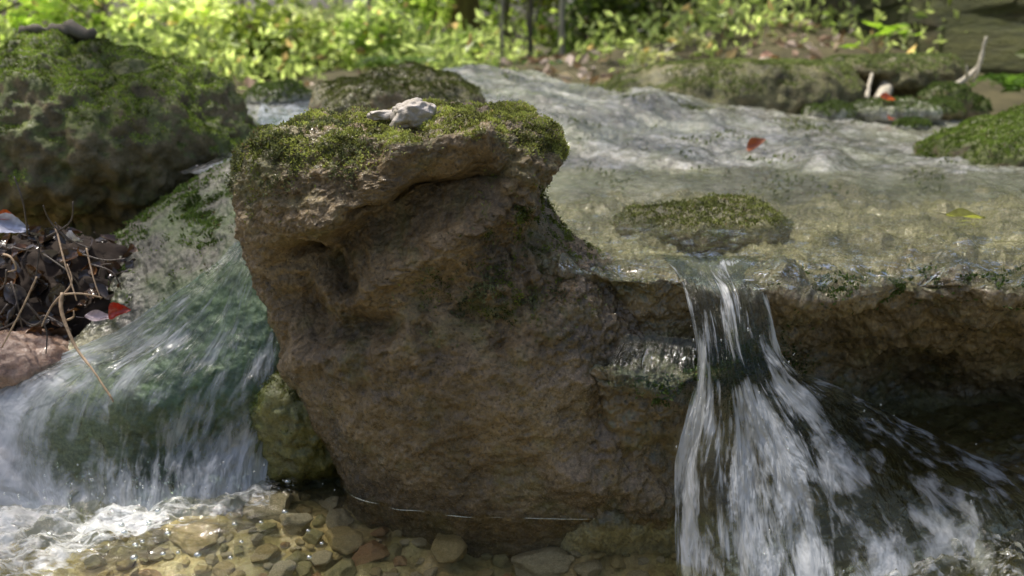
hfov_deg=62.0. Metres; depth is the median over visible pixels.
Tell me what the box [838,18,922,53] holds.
seedling
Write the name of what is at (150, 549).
pebble
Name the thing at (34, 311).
twig
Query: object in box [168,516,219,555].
cobble
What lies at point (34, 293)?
dead leaf
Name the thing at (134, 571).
pebble
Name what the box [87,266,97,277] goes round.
dead leaf
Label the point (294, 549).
pebble
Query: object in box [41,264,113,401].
forked twig
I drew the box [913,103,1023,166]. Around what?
mossy mound
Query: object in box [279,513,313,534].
pebble
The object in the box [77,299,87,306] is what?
dead leaf
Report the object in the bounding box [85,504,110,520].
pebble
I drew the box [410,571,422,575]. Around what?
pebble
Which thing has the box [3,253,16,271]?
twig
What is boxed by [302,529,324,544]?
pebble
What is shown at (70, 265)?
dead leaf
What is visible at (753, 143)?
dead leaf
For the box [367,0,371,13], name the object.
sapling
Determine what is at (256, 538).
pebble
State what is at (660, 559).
pebble
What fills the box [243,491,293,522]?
cobble
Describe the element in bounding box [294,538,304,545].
pebble
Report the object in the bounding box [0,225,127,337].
leaf heap mound
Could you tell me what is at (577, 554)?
pebble
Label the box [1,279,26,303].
dead leaf
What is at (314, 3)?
sky
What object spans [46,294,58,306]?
dead leaf
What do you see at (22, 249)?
twig
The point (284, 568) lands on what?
pebble
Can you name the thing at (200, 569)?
pebble
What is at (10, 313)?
dead leaf
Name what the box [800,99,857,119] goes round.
mossy rock
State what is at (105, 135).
mossy boulder
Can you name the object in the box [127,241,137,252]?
dead leaf
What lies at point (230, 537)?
pebble
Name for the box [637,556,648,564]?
pebble
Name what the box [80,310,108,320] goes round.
dead leaf
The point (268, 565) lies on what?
pebble
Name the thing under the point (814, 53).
leaf litter
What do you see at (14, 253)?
dead leaf
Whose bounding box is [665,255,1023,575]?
cascade water
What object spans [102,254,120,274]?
dead leaf
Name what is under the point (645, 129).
water
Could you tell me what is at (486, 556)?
pebble
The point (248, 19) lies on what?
shrub
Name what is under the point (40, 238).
dead leaf
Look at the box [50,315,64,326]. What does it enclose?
dead leaf
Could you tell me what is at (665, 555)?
pebble
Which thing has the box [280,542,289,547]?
pebble
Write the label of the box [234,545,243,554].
pebble
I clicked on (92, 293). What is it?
dead leaf
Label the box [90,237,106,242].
dead leaf
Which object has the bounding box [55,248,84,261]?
dead leaf
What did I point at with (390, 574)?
pebble
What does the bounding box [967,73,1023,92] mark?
moss
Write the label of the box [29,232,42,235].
dead leaf
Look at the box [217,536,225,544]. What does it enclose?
pebble
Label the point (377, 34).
shrub
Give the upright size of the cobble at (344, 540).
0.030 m
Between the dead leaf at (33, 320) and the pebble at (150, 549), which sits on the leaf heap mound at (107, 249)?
the dead leaf at (33, 320)
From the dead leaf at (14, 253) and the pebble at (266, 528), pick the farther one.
the dead leaf at (14, 253)
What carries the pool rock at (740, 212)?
on the rock ledge
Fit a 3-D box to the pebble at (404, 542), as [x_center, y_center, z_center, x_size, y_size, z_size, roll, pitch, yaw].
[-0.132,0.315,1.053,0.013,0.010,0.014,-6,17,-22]
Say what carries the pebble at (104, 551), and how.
on the stream bed
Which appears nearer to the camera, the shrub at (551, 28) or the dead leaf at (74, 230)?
the dead leaf at (74, 230)
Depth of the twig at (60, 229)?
1.11 m
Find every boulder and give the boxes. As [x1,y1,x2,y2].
[0,27,259,239]
[224,97,674,557]
[308,60,485,112]
[593,57,866,114]
[820,52,965,97]
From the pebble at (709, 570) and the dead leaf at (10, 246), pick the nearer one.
the pebble at (709, 570)
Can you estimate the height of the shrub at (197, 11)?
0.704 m
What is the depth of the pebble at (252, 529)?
1.04 m
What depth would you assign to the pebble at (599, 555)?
1.04 m
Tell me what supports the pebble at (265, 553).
on the stream bed
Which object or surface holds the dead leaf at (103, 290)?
on the leaf heap mound at (107, 249)
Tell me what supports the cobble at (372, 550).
on the stream bed
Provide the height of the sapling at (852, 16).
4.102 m
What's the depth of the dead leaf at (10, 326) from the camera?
1.19 m
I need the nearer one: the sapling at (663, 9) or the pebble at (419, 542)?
the pebble at (419, 542)
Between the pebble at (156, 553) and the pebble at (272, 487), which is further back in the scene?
the pebble at (272, 487)
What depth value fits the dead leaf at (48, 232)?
1.24 m
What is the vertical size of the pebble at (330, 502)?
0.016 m
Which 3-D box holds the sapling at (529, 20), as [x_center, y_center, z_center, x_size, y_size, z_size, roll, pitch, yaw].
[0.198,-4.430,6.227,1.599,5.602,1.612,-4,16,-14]
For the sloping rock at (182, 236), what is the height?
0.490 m
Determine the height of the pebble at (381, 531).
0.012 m
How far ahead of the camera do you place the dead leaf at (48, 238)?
1.24 m
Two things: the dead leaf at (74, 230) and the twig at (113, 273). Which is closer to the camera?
the twig at (113, 273)
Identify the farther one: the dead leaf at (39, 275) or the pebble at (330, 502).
the dead leaf at (39, 275)
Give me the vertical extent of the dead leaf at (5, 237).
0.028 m
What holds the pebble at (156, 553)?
on the stream bed
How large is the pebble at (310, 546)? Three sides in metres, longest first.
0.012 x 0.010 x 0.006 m
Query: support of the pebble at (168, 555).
on the stream bed
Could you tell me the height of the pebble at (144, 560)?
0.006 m
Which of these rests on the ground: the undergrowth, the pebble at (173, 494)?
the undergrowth
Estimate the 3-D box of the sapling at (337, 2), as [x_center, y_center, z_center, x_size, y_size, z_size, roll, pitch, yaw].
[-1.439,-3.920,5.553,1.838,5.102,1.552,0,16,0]
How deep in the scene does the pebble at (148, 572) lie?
0.98 m
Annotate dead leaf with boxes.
[0,209,15,219]
[0,213,28,232]
[0,239,15,250]
[0,257,10,265]
[0,277,17,283]
[0,281,3,297]
[0,314,15,325]
[1,232,10,249]
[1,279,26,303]
[4,302,16,330]
[4,319,16,330]
[6,243,16,248]
[6,270,17,288]
[10,254,20,267]
[11,244,35,255]
[11,261,20,272]
[13,248,25,260]
[17,226,40,241]
[18,244,37,251]
[20,230,38,236]
[21,257,50,285]
[26,235,37,240]
[26,314,49,326]
[26,323,41,334]
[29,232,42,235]
[29,283,38,298]
[31,270,44,277]
[36,249,58,262]
[37,278,47,295]
[38,236,52,242]
[42,234,54,244]
[43,227,57,242]
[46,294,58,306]
[48,276,65,306]
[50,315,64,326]
[51,324,76,340]
[53,228,65,243]
[53,274,75,287]
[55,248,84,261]
[62,257,72,272]
[63,271,75,284]
[65,227,86,234]
[65,308,79,313]
[66,230,83,241]
[73,239,92,252]
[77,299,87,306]
[78,269,90,278]
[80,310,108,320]
[83,279,109,300]
[84,259,101,265]
[84,287,97,302]
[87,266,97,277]
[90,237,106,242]
[94,232,117,243]
[100,302,130,318]
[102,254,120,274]
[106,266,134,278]
[120,252,132,261]
[125,263,134,267]
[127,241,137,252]
[746,137,765,150]
[754,51,778,58]
[876,92,894,100]
[935,208,984,218]
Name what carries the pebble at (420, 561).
on the stream bed
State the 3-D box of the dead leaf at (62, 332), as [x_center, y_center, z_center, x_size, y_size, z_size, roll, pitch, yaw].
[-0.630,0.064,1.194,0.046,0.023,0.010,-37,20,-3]
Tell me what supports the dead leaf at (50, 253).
on the leaf heap mound at (107, 249)
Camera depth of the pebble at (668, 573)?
1.02 m
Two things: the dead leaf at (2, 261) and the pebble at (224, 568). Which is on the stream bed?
the pebble at (224, 568)
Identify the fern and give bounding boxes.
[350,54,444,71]
[518,59,564,64]
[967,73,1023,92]
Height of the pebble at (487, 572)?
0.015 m
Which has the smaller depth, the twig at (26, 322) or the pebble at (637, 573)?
the pebble at (637, 573)
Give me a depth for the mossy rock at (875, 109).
2.68 m
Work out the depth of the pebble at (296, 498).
1.11 m
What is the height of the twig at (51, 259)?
0.045 m
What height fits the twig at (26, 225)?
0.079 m
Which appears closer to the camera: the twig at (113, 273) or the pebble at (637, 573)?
the pebble at (637, 573)
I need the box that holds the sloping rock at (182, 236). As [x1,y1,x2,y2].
[0,156,340,505]
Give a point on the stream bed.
(841, 550)
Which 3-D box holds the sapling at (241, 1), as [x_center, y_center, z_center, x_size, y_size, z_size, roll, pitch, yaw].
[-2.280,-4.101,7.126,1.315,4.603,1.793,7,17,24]
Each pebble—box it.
[83,553,106,569]
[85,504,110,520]
[96,570,110,575]
[99,546,109,556]
[109,531,130,541]
[115,558,135,570]
[129,568,138,574]
[138,569,161,575]
[139,558,148,562]
[147,546,153,552]
[149,547,167,560]
[152,529,168,541]
[159,489,171,497]
[162,550,175,559]
[166,491,178,499]
[181,559,190,565]
[192,565,212,574]
[205,553,218,564]
[212,560,234,575]
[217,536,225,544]
[219,543,228,551]
[220,552,231,559]
[225,511,240,520]
[226,533,233,541]
[230,570,245,575]
[234,520,255,532]
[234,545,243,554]
[248,527,256,532]
[250,543,281,563]
[251,533,262,545]
[256,522,276,534]
[263,562,272,568]
[264,480,275,491]
[268,560,296,575]
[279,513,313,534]
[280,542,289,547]
[285,550,307,566]
[290,546,300,552]
[291,491,300,502]
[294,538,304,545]
[296,504,312,513]
[296,561,312,575]
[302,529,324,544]
[305,544,314,549]
[307,550,332,565]
[309,493,322,499]
[311,514,325,526]
[311,572,320,575]
[321,496,340,510]
[324,558,355,575]
[325,508,353,528]
[331,554,341,561]
[370,526,389,537]
[370,567,381,575]
[381,572,399,575]
[383,543,401,560]
[391,530,401,536]
[391,568,397,572]
[393,556,406,566]
[399,539,409,545]
[410,537,426,546]
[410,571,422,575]
[416,558,424,564]
[423,567,437,575]
[477,568,494,575]
[481,553,492,559]
[492,554,512,567]
[566,555,574,562]
[570,550,580,557]
[593,551,605,559]
[611,554,625,567]
[626,570,649,575]
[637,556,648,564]
[656,555,664,562]
[661,553,669,557]
[664,570,674,575]
[671,553,680,560]
[673,568,692,575]
[691,564,725,575]
[706,544,716,554]
[708,553,728,566]
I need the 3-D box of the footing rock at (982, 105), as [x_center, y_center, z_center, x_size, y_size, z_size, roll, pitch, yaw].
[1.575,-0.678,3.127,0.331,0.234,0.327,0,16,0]
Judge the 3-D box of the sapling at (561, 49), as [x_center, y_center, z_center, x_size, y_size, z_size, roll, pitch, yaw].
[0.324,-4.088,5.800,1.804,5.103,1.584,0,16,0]
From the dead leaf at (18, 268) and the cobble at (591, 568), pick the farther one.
the dead leaf at (18, 268)
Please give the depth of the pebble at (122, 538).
1.04 m
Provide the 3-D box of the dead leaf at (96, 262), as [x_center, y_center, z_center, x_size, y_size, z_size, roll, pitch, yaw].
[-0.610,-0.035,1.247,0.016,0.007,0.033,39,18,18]
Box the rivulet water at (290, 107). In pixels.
[182,101,309,172]
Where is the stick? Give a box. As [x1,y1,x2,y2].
[864,73,872,99]
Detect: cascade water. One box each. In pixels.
[0,243,271,549]
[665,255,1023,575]
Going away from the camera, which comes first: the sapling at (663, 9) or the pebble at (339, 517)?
the pebble at (339, 517)
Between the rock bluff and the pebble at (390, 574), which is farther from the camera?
the rock bluff
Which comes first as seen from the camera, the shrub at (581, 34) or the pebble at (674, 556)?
the pebble at (674, 556)
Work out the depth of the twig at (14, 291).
1.14 m
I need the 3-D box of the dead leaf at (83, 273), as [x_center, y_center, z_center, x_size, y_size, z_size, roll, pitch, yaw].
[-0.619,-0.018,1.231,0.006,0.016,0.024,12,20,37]
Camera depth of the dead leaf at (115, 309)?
1.15 m
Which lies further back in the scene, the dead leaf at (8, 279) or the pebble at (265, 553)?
the dead leaf at (8, 279)
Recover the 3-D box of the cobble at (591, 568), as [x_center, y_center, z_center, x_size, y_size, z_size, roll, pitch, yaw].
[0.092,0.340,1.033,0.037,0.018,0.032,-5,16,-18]
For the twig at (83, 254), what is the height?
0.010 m
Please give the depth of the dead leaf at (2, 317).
1.20 m
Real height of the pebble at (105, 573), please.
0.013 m
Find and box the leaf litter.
[219,13,899,87]
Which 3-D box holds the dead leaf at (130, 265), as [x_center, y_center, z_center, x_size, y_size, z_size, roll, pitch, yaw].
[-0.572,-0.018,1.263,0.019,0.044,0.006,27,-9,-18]
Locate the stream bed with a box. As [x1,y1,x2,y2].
[0,401,1023,575]
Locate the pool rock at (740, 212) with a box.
[609,192,795,255]
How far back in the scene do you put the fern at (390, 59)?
4.36 m
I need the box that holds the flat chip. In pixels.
[366,110,391,120]
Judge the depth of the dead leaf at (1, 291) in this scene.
1.19 m
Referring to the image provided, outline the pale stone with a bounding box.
[389,97,436,130]
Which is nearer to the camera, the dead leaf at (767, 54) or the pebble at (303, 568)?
the pebble at (303, 568)
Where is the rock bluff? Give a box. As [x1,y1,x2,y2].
[589,0,1023,74]
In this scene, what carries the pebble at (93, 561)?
on the stream bed
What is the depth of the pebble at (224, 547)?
1.02 m
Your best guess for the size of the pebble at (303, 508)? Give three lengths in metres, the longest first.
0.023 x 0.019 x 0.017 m
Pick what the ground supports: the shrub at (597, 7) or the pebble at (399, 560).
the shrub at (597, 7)
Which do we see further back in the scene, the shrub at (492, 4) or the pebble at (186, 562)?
the shrub at (492, 4)
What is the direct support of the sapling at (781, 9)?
on the ground
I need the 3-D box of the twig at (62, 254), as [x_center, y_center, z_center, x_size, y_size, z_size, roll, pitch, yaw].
[-0.581,-0.031,1.107,0.005,0.086,0.066,-12,20,-37]
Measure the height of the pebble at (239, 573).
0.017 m
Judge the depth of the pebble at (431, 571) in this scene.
1.01 m
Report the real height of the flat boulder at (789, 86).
0.352 m
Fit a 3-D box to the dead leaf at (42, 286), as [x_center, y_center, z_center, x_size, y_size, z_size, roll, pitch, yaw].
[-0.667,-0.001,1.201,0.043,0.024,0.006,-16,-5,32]
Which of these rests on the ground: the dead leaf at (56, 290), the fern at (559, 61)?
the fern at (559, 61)
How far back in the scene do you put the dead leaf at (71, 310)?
1.20 m
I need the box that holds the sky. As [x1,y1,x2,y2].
[8,0,572,51]
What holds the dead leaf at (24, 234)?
on the leaf heap mound at (107, 249)
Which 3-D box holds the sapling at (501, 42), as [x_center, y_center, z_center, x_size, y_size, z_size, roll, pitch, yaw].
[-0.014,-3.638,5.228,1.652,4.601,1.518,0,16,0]
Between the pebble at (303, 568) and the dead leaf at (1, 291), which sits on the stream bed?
the pebble at (303, 568)
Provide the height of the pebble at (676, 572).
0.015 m
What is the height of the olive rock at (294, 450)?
0.190 m
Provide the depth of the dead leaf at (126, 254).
1.28 m
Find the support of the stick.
on the flat boulder at (789, 86)
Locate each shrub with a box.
[0,0,112,40]
[0,0,125,45]
[100,0,281,67]
[172,0,321,77]
[265,0,375,72]
[305,0,464,69]
[382,0,480,59]
[480,0,566,61]
[539,0,652,56]
[575,0,701,47]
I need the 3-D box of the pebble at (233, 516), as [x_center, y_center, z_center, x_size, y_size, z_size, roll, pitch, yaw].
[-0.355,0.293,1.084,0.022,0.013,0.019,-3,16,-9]
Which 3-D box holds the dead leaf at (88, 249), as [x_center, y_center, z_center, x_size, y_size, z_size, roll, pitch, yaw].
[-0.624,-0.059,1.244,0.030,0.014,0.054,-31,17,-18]
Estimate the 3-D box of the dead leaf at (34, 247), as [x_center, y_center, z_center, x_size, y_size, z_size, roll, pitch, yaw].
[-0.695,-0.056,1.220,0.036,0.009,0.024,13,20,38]
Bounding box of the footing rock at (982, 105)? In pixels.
[961,91,993,119]
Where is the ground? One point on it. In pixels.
(1003, 101)
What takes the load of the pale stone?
on the overhanging boulder at (445, 343)
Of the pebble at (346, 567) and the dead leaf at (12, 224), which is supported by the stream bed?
the pebble at (346, 567)
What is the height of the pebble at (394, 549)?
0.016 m
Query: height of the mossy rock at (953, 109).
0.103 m
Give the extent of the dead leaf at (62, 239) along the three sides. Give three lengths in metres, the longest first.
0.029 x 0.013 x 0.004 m
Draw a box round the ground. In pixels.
[0,0,1023,114]
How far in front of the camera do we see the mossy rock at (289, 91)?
2.39 m
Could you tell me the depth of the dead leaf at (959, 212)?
1.29 m
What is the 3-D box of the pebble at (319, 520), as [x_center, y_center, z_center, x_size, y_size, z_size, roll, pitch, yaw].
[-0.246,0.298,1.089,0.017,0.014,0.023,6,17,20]
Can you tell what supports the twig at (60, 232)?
on the twig at (60, 229)
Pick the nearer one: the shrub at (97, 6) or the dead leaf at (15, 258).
the dead leaf at (15, 258)
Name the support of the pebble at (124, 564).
on the stream bed
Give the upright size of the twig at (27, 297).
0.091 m
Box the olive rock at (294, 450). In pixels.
[247,368,338,488]
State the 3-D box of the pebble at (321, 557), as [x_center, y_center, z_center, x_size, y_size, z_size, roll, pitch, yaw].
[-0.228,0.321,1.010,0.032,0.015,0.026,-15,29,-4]
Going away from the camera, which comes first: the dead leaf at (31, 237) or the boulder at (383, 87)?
the dead leaf at (31, 237)
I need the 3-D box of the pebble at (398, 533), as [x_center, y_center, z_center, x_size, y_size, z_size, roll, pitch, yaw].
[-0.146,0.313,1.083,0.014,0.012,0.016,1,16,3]
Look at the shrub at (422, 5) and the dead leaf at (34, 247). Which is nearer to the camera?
the dead leaf at (34, 247)
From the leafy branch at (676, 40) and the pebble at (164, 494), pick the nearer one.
the pebble at (164, 494)
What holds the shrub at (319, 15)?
on the ground
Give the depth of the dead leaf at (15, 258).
1.21 m
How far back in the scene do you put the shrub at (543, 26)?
8.06 m
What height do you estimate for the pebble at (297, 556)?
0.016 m
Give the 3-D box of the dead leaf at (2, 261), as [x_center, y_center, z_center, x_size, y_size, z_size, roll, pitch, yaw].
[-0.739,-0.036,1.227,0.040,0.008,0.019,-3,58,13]
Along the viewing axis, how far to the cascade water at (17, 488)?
1.09 m
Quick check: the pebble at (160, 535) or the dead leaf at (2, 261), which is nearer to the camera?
the pebble at (160, 535)
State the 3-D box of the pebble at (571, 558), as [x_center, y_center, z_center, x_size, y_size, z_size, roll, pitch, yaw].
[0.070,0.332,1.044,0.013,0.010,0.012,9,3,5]
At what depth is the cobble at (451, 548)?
1.02 m
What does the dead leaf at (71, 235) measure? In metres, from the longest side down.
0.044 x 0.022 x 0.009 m
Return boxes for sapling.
[233,0,244,27]
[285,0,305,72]
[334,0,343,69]
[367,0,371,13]
[497,0,503,63]
[525,0,541,57]
[558,0,564,54]
[660,0,669,37]
[778,0,783,15]
[848,0,856,36]
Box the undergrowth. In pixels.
[0,0,966,88]
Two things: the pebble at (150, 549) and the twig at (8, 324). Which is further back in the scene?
the twig at (8, 324)
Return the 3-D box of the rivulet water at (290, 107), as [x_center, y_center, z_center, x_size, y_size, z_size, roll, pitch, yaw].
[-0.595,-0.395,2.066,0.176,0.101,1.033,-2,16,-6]
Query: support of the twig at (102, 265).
on the leaf heap mound at (107, 249)
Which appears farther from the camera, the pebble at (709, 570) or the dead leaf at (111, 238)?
the dead leaf at (111, 238)
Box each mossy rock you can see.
[242,78,312,106]
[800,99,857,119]
[850,95,945,123]
[891,116,932,129]
[915,81,974,116]
[925,95,965,120]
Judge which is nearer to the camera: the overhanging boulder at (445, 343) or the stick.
the overhanging boulder at (445, 343)
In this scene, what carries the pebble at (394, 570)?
on the stream bed
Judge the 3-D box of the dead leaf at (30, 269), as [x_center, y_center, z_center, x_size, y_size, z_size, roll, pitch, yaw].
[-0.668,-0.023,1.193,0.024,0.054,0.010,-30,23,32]
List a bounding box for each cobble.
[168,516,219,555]
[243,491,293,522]
[325,526,362,554]
[351,540,389,565]
[431,533,466,562]
[511,546,570,575]
[574,559,601,575]
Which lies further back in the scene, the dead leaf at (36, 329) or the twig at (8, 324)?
the dead leaf at (36, 329)
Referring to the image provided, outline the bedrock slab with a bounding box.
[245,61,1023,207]
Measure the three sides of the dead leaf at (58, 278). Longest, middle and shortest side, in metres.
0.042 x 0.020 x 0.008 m
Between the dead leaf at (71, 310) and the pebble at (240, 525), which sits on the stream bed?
the pebble at (240, 525)
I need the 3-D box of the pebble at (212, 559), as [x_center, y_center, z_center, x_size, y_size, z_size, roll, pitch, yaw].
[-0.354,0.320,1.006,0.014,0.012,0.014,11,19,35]
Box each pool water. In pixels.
[0,402,1023,575]
[540,165,1023,320]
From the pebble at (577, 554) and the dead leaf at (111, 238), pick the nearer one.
the pebble at (577, 554)
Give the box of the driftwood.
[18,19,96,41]
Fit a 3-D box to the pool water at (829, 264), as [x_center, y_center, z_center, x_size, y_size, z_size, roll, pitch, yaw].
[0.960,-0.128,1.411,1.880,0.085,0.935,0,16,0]
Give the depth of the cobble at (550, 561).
1.03 m
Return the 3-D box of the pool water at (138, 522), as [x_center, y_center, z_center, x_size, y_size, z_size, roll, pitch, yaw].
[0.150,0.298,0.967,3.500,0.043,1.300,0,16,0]
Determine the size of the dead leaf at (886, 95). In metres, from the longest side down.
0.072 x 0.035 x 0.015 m
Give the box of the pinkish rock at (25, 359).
[0,326,70,395]
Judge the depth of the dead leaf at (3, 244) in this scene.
1.26 m
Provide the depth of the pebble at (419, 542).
1.05 m
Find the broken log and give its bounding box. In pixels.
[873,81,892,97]
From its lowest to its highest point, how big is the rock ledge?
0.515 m
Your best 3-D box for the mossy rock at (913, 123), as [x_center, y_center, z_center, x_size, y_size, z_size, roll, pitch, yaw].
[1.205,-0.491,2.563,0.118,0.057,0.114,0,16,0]
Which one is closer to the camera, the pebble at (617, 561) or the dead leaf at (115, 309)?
the pebble at (617, 561)
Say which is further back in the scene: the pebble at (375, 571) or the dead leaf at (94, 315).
the dead leaf at (94, 315)
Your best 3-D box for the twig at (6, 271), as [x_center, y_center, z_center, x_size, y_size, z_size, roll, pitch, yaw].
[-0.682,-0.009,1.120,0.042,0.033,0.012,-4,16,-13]
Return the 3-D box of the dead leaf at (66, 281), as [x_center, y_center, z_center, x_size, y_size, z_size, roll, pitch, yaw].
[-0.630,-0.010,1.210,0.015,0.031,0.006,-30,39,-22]
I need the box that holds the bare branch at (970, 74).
[956,36,987,83]
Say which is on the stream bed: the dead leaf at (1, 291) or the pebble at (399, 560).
the pebble at (399, 560)
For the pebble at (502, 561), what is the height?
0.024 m
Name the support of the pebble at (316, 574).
on the stream bed
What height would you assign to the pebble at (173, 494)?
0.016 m
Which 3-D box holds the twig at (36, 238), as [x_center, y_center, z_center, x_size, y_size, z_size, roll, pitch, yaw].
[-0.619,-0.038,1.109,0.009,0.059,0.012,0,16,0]
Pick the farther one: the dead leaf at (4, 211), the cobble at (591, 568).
the dead leaf at (4, 211)
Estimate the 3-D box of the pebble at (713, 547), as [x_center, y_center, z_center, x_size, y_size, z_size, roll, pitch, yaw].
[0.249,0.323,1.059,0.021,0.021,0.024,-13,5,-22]
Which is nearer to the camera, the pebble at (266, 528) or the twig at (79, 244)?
the pebble at (266, 528)
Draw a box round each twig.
[0,269,7,289]
[0,318,19,329]
[1,277,37,347]
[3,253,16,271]
[10,281,22,328]
[13,176,28,234]
[13,246,33,250]
[16,314,44,325]
[26,302,47,353]
[35,236,39,276]
[40,315,70,329]
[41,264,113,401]
[42,205,70,242]
[43,254,80,287]
[46,202,73,237]
[54,222,90,248]
[55,229,76,300]
[82,253,125,260]
[86,248,100,298]
[91,264,121,289]
[98,263,111,276]
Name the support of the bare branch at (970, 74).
on the mossy rock at (962, 93)
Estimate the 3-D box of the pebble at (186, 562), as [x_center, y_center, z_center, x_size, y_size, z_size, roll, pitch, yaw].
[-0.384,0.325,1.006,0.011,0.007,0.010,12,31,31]
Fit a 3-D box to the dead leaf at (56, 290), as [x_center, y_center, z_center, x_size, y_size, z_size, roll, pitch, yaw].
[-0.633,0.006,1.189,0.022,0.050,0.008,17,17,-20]
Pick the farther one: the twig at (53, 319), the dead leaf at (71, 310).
the dead leaf at (71, 310)
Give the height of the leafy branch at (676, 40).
0.306 m
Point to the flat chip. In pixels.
(378, 115)
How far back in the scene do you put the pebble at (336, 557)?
1.02 m
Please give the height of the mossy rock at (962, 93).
0.137 m
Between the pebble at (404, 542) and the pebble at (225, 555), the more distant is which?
the pebble at (404, 542)
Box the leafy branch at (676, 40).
[624,23,714,70]
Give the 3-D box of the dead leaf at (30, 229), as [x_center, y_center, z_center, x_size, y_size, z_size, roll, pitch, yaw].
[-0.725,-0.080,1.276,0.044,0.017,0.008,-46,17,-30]
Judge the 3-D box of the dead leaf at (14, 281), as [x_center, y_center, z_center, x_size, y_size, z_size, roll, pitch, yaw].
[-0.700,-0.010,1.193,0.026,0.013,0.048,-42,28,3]
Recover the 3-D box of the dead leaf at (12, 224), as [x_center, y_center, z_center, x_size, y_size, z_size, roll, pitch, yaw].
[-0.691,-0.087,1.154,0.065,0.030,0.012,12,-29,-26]
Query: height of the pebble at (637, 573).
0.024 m
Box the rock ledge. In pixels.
[541,175,1023,575]
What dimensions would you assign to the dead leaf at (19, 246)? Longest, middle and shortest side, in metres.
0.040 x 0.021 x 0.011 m
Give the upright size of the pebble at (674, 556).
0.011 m
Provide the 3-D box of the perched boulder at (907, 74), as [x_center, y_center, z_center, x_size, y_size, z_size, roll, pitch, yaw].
[1.385,-0.765,3.160,0.540,0.215,0.461,0,16,0]
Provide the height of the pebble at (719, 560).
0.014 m
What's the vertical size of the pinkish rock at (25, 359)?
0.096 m
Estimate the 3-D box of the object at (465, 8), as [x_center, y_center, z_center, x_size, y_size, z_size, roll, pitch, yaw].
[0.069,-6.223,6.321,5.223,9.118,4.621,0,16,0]

